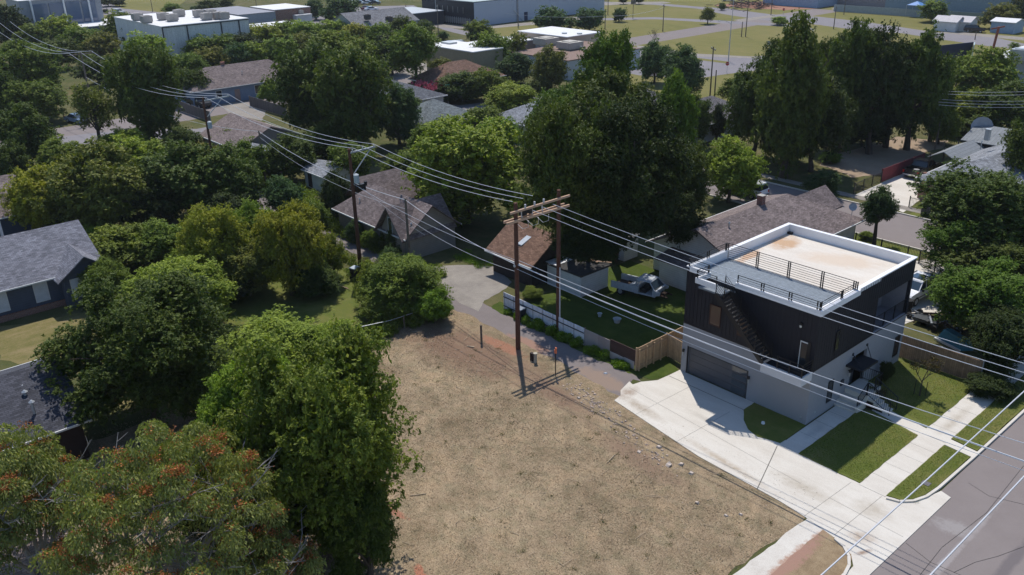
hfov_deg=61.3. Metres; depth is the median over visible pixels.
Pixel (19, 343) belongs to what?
blue house lawn
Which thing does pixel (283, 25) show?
tree
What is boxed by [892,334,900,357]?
window
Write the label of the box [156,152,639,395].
alley road
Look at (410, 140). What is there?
tree
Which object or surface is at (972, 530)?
road marking
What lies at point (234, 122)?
brown roof garage
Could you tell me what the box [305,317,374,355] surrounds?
tree
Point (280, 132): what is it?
overhead wire
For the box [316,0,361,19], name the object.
tree
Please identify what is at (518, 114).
blue grey roof house
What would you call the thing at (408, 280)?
tree
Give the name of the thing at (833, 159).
bush
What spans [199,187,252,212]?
tree
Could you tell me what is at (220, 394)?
tree
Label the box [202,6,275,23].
grey warehouse
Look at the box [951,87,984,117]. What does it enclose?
tree
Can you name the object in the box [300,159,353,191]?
white shed
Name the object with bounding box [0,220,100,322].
blue grey house
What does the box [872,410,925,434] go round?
entry walk
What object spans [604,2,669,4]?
field lane
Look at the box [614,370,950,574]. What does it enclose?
driveway
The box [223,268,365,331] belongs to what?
back lawn
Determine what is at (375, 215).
cross gable house
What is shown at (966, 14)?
grey yard wall
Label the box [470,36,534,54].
white roof annex
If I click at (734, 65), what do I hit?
boulevard road
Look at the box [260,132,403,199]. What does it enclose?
overhead wire
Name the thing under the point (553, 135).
tree
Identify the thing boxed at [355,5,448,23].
street
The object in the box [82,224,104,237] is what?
tree
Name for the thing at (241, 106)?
blue house drive
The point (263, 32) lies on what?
tree
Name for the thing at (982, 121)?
satellite dish
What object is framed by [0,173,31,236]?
brown gable house
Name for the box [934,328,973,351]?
blue hull
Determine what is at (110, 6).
street
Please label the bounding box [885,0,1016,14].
teal warehouse
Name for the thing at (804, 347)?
balcony door
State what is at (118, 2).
tree
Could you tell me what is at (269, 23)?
white shed row
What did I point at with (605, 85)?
tree
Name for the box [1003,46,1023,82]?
white roof store
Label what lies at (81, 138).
cross street
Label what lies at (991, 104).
overhead wire
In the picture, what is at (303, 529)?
tree
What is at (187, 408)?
tree
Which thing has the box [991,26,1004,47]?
red sign post
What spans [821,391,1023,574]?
overhead wire
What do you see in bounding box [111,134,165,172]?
tree
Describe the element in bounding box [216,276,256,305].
tree
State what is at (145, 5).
mown field
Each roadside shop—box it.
[932,15,963,31]
[950,15,979,31]
[990,17,1023,33]
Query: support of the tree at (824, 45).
on the ground at (486, 230)
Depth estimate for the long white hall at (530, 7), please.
263.66 m
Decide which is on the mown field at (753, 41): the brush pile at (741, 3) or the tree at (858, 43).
the brush pile at (741, 3)
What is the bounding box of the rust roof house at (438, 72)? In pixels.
[408,59,506,91]
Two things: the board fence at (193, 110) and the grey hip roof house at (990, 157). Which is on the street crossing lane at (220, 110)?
the board fence at (193, 110)
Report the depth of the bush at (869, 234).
84.65 m
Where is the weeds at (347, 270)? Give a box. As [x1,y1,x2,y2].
[344,261,361,283]
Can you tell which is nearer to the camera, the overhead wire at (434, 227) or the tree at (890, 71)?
the overhead wire at (434, 227)
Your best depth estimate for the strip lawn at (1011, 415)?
54.89 m
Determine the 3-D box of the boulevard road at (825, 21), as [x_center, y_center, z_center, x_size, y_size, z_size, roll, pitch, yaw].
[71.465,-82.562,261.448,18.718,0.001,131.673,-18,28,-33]
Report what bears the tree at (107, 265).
on the ground at (486, 230)
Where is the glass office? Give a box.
[6,0,104,39]
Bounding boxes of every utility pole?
[68,51,93,115]
[202,94,228,152]
[258,130,266,183]
[348,144,375,265]
[404,198,410,253]
[709,47,715,95]
[714,70,716,96]
[745,0,748,36]
[934,122,940,149]
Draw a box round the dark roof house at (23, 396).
[0,358,92,479]
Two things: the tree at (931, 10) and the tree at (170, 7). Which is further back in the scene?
the tree at (170, 7)
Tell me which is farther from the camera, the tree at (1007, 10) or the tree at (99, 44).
the tree at (1007, 10)
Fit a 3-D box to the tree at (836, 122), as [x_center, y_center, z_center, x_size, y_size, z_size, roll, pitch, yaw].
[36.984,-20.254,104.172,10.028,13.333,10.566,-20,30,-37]
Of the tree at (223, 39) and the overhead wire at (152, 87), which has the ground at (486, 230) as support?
the tree at (223, 39)
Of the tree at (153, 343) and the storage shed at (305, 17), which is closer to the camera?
the tree at (153, 343)
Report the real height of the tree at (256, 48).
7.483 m
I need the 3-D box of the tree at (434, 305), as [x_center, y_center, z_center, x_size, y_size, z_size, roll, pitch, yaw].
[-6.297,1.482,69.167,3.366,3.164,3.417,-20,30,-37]
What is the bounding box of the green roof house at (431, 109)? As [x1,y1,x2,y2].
[395,99,466,136]
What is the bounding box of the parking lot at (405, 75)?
[393,63,426,78]
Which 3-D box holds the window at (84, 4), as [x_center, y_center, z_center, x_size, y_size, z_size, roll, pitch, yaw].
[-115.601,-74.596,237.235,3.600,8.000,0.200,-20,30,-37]
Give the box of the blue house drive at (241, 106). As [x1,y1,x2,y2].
[219,102,265,120]
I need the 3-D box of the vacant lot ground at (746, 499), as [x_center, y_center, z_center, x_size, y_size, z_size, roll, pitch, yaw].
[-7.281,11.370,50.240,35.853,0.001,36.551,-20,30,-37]
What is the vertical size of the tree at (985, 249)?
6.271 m
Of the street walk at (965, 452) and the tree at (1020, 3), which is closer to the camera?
the street walk at (965, 452)
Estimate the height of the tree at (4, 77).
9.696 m
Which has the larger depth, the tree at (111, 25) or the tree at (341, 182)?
the tree at (111, 25)
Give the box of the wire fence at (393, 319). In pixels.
[361,313,442,328]
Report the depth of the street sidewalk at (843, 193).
98.29 m
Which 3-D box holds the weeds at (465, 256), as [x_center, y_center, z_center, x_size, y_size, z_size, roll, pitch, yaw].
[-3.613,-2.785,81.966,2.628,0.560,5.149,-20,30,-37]
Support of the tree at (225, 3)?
on the ground at (486, 230)
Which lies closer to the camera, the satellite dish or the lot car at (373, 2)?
the satellite dish
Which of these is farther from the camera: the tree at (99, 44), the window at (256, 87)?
the tree at (99, 44)
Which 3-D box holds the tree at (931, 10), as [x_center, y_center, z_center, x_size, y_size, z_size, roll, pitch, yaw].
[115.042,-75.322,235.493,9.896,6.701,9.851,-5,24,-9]
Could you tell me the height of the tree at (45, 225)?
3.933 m
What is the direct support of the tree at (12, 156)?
on the ground at (486, 230)
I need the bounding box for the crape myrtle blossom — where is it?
[411,79,441,90]
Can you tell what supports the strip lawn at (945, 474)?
on the ground at (486, 230)
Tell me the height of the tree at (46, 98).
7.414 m
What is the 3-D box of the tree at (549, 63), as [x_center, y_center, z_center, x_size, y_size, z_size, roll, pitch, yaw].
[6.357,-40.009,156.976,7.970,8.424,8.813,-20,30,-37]
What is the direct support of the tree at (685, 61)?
on the mown field at (753, 41)
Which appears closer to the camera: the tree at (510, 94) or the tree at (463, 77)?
the tree at (510, 94)
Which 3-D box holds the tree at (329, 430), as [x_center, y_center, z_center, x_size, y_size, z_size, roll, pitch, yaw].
[-9.560,7.882,41.565,10.852,13.705,9.445,-1,24,0]
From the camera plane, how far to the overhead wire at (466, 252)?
68.58 m
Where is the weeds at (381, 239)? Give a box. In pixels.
[377,231,401,255]
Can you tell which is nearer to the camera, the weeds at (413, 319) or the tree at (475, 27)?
the weeds at (413, 319)
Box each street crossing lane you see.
[0,9,836,146]
[515,144,938,250]
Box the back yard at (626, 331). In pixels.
[525,260,685,366]
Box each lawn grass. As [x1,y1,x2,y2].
[891,382,1023,502]
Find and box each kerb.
[709,194,927,251]
[758,180,930,220]
[834,538,850,574]
[886,409,1023,502]
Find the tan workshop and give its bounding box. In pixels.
[426,40,502,71]
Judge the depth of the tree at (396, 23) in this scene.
214.72 m
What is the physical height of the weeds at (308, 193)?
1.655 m
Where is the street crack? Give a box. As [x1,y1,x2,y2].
[906,467,1022,574]
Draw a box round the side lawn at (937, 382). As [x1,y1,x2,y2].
[868,358,970,427]
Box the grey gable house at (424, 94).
[370,80,447,112]
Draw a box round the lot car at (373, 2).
[368,0,380,4]
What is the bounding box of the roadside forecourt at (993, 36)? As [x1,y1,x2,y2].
[942,31,1023,39]
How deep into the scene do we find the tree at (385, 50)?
173.29 m
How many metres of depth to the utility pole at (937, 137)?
114.77 m
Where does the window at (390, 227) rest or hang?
in the cross gable house at (375, 215)
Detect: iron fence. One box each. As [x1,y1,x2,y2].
[853,171,882,193]
[855,232,954,270]
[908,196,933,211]
[918,250,944,274]
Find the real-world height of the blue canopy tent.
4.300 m
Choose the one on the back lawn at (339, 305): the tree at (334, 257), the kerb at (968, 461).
the tree at (334, 257)
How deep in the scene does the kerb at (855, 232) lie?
84.38 m
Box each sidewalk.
[637,45,756,57]
[733,519,822,574]
[760,174,930,212]
[859,356,1023,495]
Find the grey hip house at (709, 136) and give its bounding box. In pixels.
[692,96,733,144]
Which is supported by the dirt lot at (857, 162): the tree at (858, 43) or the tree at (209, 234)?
the tree at (858, 43)
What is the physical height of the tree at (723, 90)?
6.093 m
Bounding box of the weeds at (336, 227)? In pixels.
[323,217,446,277]
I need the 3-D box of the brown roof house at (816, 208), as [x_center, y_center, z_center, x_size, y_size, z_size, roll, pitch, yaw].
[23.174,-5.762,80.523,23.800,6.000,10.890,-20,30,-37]
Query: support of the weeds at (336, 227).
on the ground at (486, 230)
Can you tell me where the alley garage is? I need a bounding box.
[484,222,563,285]
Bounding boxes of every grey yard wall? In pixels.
[834,4,926,17]
[945,11,983,18]
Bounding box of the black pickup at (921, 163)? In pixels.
[902,157,940,176]
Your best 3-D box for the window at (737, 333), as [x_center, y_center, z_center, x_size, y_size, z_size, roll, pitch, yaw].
[15.074,2.618,56.424,0.040,1.370,0.860,-20,30,-37]
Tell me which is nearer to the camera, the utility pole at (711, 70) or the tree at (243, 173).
the tree at (243, 173)
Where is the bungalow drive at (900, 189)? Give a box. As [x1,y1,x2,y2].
[856,174,919,211]
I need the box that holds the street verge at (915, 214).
[909,212,931,218]
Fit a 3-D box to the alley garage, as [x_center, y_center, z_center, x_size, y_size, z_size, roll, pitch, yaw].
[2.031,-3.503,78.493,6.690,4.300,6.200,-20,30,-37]
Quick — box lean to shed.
[544,254,611,296]
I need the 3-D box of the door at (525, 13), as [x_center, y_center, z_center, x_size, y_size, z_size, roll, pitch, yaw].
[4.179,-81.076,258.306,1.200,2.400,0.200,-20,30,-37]
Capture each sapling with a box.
[877,388,888,399]
[910,355,944,395]
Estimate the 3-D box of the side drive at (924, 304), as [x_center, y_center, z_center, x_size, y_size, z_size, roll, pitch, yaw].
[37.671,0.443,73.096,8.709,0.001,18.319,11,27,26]
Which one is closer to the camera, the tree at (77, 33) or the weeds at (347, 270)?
the weeds at (347, 270)
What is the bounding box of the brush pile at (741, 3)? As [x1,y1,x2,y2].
[705,0,780,10]
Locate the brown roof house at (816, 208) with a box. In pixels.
[645,185,865,290]
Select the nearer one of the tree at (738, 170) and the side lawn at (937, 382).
the side lawn at (937, 382)
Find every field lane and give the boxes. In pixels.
[602,17,812,30]
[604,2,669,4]
[736,15,774,21]
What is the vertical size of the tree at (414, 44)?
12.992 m
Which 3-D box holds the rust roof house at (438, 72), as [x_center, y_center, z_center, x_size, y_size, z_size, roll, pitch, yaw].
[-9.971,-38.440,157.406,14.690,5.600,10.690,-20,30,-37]
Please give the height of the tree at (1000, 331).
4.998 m
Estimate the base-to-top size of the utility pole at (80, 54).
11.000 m
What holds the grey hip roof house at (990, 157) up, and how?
on the ground at (486, 230)
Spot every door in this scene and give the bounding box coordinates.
[234,89,240,100]
[307,173,312,187]
[524,12,527,20]
[688,348,746,396]
[796,339,810,372]
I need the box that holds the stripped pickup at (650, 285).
[611,273,671,298]
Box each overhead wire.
[0,23,77,52]
[69,53,205,97]
[82,53,203,95]
[86,77,249,130]
[92,51,210,93]
[207,98,353,148]
[219,97,358,145]
[230,95,370,143]
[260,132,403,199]
[261,138,404,208]
[354,148,512,201]
[354,184,513,259]
[363,146,522,198]
[374,144,532,195]
[406,200,513,263]
[409,219,512,270]
[518,264,1023,461]
[520,261,1022,442]
[520,270,1023,470]
[533,210,1023,381]
[544,207,1023,372]
[553,204,1023,363]
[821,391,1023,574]
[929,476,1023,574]
[943,102,1011,104]
[945,105,1017,107]
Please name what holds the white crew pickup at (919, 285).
on the side drive at (924, 304)
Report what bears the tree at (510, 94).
on the ground at (486, 230)
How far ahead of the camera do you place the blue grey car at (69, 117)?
140.06 m
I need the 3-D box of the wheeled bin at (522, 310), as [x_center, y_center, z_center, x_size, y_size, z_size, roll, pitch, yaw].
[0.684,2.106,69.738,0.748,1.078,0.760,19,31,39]
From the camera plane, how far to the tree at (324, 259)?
75.63 m
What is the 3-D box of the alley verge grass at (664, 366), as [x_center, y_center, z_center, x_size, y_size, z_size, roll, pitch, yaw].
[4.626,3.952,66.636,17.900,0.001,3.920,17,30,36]
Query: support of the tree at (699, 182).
on the ground at (486, 230)
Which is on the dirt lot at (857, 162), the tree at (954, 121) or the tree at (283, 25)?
the tree at (954, 121)
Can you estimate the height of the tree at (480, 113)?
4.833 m
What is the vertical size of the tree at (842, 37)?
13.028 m
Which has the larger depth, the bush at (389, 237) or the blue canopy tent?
the blue canopy tent
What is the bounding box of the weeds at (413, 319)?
[362,309,438,337]
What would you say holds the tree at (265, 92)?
on the ground at (486, 230)
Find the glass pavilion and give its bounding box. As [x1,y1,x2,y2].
[405,7,443,24]
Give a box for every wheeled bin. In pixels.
[349,265,357,278]
[520,305,525,320]
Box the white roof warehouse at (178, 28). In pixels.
[114,9,249,56]
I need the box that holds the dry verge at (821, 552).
[771,530,851,574]
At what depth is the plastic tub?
69.04 m
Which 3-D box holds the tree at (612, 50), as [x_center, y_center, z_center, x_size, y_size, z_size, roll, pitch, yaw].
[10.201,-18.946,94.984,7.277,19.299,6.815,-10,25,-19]
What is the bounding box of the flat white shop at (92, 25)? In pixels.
[65,19,117,39]
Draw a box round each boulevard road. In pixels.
[437,27,761,77]
[604,2,940,37]
[940,31,1023,48]
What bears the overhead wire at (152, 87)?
attached to the utility pole at (80, 54)
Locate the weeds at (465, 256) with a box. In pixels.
[453,249,492,268]
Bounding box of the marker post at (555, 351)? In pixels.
[554,347,556,374]
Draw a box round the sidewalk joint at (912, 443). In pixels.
[804,363,1021,480]
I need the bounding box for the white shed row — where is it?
[249,21,303,26]
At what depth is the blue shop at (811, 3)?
277.71 m
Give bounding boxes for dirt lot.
[716,2,828,9]
[820,137,948,177]
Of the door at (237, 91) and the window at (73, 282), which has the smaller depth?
the window at (73, 282)
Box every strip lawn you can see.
[886,445,969,499]
[951,375,1023,450]
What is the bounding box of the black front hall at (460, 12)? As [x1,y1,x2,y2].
[422,0,516,24]
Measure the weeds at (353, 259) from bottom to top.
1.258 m
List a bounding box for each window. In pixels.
[0,292,10,312]
[32,4,49,24]
[32,282,50,302]
[48,2,64,17]
[65,1,82,23]
[69,278,82,297]
[81,0,98,21]
[216,90,222,98]
[254,84,260,93]
[387,217,392,233]
[444,16,470,23]
[709,303,721,327]
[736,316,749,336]
[826,379,833,402]
[834,330,840,351]
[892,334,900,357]
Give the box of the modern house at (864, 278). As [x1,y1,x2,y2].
[681,223,917,424]
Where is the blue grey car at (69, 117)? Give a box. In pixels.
[63,113,90,123]
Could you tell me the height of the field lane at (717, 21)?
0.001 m
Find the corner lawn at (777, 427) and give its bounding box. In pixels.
[744,403,805,442]
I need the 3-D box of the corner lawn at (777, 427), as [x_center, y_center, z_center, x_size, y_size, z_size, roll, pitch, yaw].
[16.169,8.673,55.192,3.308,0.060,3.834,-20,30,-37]
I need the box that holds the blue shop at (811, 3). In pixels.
[763,0,836,7]
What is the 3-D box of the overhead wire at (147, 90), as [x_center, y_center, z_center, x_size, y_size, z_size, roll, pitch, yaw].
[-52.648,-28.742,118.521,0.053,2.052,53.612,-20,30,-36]
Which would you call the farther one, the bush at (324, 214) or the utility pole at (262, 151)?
the utility pole at (262, 151)
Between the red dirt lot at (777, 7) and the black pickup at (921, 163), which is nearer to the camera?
the black pickup at (921, 163)
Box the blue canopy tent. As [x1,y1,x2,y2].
[905,1,923,14]
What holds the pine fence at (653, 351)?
on the alley verge grass at (664, 366)
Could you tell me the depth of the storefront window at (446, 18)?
251.96 m
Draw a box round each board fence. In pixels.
[176,101,210,120]
[249,96,286,115]
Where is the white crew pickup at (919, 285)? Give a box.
[910,270,938,305]
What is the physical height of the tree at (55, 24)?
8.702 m
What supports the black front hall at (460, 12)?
on the ground at (486, 230)
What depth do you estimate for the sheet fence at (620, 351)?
65.49 m
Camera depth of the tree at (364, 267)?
71.13 m
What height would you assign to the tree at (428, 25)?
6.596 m
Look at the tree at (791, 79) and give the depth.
98.83 m
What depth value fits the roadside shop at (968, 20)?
217.89 m
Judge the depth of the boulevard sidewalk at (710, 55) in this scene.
190.19 m
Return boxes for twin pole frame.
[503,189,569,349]
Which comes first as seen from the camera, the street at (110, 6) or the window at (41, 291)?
the window at (41, 291)
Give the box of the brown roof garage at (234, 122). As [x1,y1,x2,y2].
[198,113,299,148]
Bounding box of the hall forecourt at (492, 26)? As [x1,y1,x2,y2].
[434,17,579,28]
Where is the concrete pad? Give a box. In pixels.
[436,265,510,310]
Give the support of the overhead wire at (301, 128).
attached to the utility pole at (354, 177)
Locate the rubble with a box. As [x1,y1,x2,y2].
[393,332,766,555]
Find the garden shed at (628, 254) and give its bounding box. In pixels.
[618,234,639,260]
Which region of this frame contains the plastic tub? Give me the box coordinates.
[613,317,620,323]
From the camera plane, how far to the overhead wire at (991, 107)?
105.29 m
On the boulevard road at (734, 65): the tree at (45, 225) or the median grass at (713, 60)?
the median grass at (713, 60)
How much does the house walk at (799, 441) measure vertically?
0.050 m
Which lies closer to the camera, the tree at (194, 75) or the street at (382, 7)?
the tree at (194, 75)
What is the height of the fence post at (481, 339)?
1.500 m
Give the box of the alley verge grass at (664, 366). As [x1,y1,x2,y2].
[491,301,677,379]
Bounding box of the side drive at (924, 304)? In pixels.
[905,259,949,323]
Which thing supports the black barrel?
on the side drive at (924, 304)
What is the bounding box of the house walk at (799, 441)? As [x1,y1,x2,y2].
[781,406,853,452]
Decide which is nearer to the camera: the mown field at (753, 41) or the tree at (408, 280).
the tree at (408, 280)
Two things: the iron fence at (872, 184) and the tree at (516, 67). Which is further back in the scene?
the tree at (516, 67)
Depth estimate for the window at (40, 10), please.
228.93 m
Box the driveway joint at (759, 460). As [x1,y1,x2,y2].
[634,376,902,536]
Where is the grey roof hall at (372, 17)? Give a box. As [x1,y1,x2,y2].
[332,7,418,28]
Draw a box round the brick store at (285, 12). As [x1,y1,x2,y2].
[250,3,310,20]
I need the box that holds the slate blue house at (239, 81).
[174,59,278,106]
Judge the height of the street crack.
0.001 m
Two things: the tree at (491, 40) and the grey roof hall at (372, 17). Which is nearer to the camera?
the tree at (491, 40)
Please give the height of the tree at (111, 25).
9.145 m
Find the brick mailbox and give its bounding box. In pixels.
[920,203,930,216]
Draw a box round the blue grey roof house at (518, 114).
[498,101,535,132]
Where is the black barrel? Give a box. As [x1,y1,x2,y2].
[907,298,913,312]
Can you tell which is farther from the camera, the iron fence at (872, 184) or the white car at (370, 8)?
the white car at (370, 8)
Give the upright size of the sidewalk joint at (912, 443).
0.007 m
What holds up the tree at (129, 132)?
on the ground at (486, 230)
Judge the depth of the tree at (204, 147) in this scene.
108.76 m
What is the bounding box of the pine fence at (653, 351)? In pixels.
[635,326,682,370]
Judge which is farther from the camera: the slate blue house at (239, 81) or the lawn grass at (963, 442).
the slate blue house at (239, 81)
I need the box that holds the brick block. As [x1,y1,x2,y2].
[837,0,885,7]
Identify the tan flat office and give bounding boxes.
[517,26,599,47]
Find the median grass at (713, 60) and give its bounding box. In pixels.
[697,58,726,62]
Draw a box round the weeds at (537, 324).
[503,308,629,369]
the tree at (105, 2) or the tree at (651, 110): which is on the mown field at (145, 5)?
the tree at (105, 2)
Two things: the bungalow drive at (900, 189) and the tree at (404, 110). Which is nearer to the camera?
the bungalow drive at (900, 189)
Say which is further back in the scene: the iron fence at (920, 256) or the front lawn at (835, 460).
the iron fence at (920, 256)
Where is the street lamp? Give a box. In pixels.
[718,20,731,60]
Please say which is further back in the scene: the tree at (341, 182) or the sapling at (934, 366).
the tree at (341, 182)
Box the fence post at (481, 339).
[480,325,482,342]
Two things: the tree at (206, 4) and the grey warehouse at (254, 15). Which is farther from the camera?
the tree at (206, 4)
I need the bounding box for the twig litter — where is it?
[383,327,719,564]
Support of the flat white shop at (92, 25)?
on the ground at (486, 230)
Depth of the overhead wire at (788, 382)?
47.34 m
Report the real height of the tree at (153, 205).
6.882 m
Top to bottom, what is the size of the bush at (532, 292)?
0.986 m
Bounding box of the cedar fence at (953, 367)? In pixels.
[899,334,984,378]
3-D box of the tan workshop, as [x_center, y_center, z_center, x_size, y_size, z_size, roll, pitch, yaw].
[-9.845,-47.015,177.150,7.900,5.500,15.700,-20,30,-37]
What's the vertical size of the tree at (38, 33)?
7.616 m
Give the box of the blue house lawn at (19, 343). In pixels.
[0,312,138,412]
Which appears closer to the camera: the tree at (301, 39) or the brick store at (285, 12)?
the tree at (301, 39)
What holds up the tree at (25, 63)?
on the ground at (486, 230)
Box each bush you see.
[260,175,305,211]
[300,197,332,231]
[326,182,344,220]
[343,218,365,242]
[360,229,378,250]
[384,229,396,248]
[521,285,542,298]
[817,151,843,163]
[857,231,872,239]
[878,360,895,380]
[963,371,1020,401]
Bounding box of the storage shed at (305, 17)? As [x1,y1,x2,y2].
[293,10,312,22]
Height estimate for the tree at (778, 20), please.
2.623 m
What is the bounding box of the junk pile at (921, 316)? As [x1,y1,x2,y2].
[906,309,970,338]
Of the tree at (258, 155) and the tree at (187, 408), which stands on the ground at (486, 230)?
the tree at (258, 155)
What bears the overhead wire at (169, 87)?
attached to the utility pole at (208, 124)
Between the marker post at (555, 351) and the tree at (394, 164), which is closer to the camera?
the marker post at (555, 351)
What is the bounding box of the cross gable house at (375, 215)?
[331,168,461,256]
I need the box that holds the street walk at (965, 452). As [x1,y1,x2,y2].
[945,439,976,456]
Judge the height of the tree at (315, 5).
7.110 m
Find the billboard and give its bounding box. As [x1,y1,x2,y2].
[939,42,974,86]
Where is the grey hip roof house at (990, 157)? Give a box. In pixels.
[915,128,1023,200]
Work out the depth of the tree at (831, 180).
95.36 m
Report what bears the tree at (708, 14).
on the mown field at (753, 41)
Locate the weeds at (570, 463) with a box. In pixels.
[390,333,772,574]
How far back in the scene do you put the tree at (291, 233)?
72.15 m
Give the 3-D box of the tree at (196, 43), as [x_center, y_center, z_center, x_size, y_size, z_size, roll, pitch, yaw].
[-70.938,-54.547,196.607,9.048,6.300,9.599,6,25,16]
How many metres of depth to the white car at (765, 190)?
96.77 m
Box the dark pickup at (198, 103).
[186,96,211,107]
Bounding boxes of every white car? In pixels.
[361,5,377,9]
[732,181,768,199]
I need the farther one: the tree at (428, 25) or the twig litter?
the tree at (428, 25)
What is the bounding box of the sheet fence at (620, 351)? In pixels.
[503,292,635,368]
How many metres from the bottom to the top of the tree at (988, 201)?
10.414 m
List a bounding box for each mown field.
[104,0,184,17]
[493,0,1023,113]
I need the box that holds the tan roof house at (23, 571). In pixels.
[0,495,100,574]
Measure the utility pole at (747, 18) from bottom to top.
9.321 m
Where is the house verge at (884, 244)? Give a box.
[854,234,923,258]
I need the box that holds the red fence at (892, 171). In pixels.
[881,153,925,181]
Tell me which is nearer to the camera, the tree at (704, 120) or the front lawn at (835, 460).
the front lawn at (835, 460)
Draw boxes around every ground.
[0,0,1021,574]
[73,310,804,574]
[312,16,324,23]
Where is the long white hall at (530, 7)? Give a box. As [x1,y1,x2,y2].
[514,0,603,20]
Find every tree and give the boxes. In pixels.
[0,3,32,45]
[0,38,70,87]
[0,65,22,114]
[0,78,70,117]
[0,101,64,167]
[0,137,34,175]
[0,159,66,229]
[0,420,106,574]
[12,22,60,42]
[26,135,151,232]
[28,267,244,432]
[28,418,294,574]
[31,35,84,65]
[32,133,80,170]
[35,12,82,39]
[43,206,76,226]
[55,24,101,49]
[65,52,109,84]
[66,81,122,142]
[73,30,124,63]
[77,253,133,294]
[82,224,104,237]
[89,222,159,270]
[93,125,147,151]
[98,8,129,38]
[98,37,195,143]
[101,0,113,5]
[110,0,125,6]
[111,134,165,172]
[118,177,188,229]
[118,254,238,325]
[122,29,177,60]
[127,137,235,218]
[132,217,182,262]
[153,421,232,546]
[158,124,203,149]
[160,2,182,11]
[164,248,204,266]
[167,352,227,421]
[170,52,210,70]
[174,201,255,279]
[175,67,214,101]
[180,34,213,54]
[180,139,265,207]
[188,141,218,152]
[191,43,231,66]
[194,313,424,568]
[194,351,290,435]
[195,0,219,8]
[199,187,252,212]
[203,32,234,54]
[206,472,308,565]
[212,303,327,366]
[215,0,235,7]
[216,237,279,295]
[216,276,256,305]
[219,507,326,574]
[221,41,251,63]
[223,31,262,54]
[228,197,277,241]
[233,135,275,181]
[239,40,273,61]
[249,197,334,295]
[250,22,289,46]
[256,78,282,103]
[257,39,346,133]
[261,33,299,61]
[262,131,320,180]
[273,19,300,39]
[284,18,326,39]
[287,262,343,299]
[289,30,315,50]
[293,246,330,269]
[297,120,347,160]
[298,28,372,60]
[299,44,396,149]
[305,0,324,19]
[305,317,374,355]
[314,479,401,574]
[315,167,351,212]
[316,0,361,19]
[319,16,348,34]
[321,227,350,273]
[326,137,377,175]
[337,22,369,41]
[351,257,376,303]
[354,294,404,319]
[355,254,379,279]
[359,251,454,319]
[362,20,397,44]
[362,39,386,61]
[373,78,422,144]
[375,29,404,74]
[375,147,419,178]
[375,244,401,260]
[382,20,441,82]
[387,14,411,36]
[396,250,424,263]
[398,111,527,226]
[405,118,443,155]
[413,287,453,322]
[414,19,436,34]
[427,56,451,69]
[434,69,482,100]
[434,81,461,103]
[437,31,450,39]
[461,17,494,41]
[463,105,504,129]
[467,66,510,99]
[469,29,514,59]
[479,80,541,112]
[479,115,522,152]
[494,50,534,84]
[495,183,534,224]
[509,31,531,51]
[512,93,635,240]
[524,81,573,129]
[528,42,570,89]
[528,76,554,91]
[531,4,570,27]
[544,220,627,264]
[564,65,657,127]
[565,16,575,28]
[565,83,701,262]
[568,26,639,98]
[572,7,606,30]
[612,7,627,21]
[620,92,669,136]
[635,38,671,83]
[649,190,708,247]
[652,138,713,238]
[655,67,701,148]
[657,42,710,95]
[691,90,715,141]
[699,6,715,23]
[702,133,768,202]
[710,102,726,139]
[714,70,752,101]
[717,3,725,10]
[722,53,769,155]
[748,9,833,181]
[755,36,782,69]
[756,136,808,161]
[770,15,788,24]
[778,66,859,171]
[800,168,843,195]
[816,35,838,144]
[820,15,882,153]
[828,24,848,58]
[843,111,898,147]
[845,19,924,154]
[859,184,900,245]
[882,37,913,147]
[890,19,963,150]
[906,156,1023,255]
[915,0,953,21]
[916,71,959,141]
[916,216,983,273]
[919,229,1023,284]
[923,255,1023,337]
[924,105,965,144]
[951,44,1023,92]
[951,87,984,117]
[953,114,1005,135]
[958,302,1023,378]
[970,80,1023,128]
[977,2,1020,27]
[997,117,1023,172]
[1008,42,1022,47]
[1010,0,1023,18]
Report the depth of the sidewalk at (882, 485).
52.64 m
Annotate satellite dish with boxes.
[971,117,992,128]
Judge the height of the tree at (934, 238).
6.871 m
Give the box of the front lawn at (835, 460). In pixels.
[799,411,917,482]
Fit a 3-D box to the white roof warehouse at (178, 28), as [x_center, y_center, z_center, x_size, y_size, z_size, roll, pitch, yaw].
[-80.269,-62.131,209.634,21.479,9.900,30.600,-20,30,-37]
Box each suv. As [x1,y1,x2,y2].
[111,8,124,13]
[964,24,985,32]
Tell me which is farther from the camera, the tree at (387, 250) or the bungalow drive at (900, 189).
the bungalow drive at (900, 189)
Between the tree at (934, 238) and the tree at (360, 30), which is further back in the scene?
the tree at (360, 30)
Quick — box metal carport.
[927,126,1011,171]
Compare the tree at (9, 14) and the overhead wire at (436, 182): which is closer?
the overhead wire at (436, 182)
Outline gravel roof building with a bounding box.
[511,36,639,79]
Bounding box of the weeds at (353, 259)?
[204,202,356,263]
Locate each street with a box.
[54,127,205,145]
[101,4,157,15]
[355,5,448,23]
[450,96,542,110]
[870,414,1023,574]
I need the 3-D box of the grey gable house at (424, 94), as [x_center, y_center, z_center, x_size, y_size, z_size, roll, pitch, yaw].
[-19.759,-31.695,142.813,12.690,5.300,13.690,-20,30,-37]
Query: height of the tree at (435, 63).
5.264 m
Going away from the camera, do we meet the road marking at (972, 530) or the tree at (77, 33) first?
the road marking at (972, 530)
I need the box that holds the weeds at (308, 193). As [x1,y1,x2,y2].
[257,173,339,226]
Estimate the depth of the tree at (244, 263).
72.77 m
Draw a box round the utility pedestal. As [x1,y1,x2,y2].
[530,352,537,362]

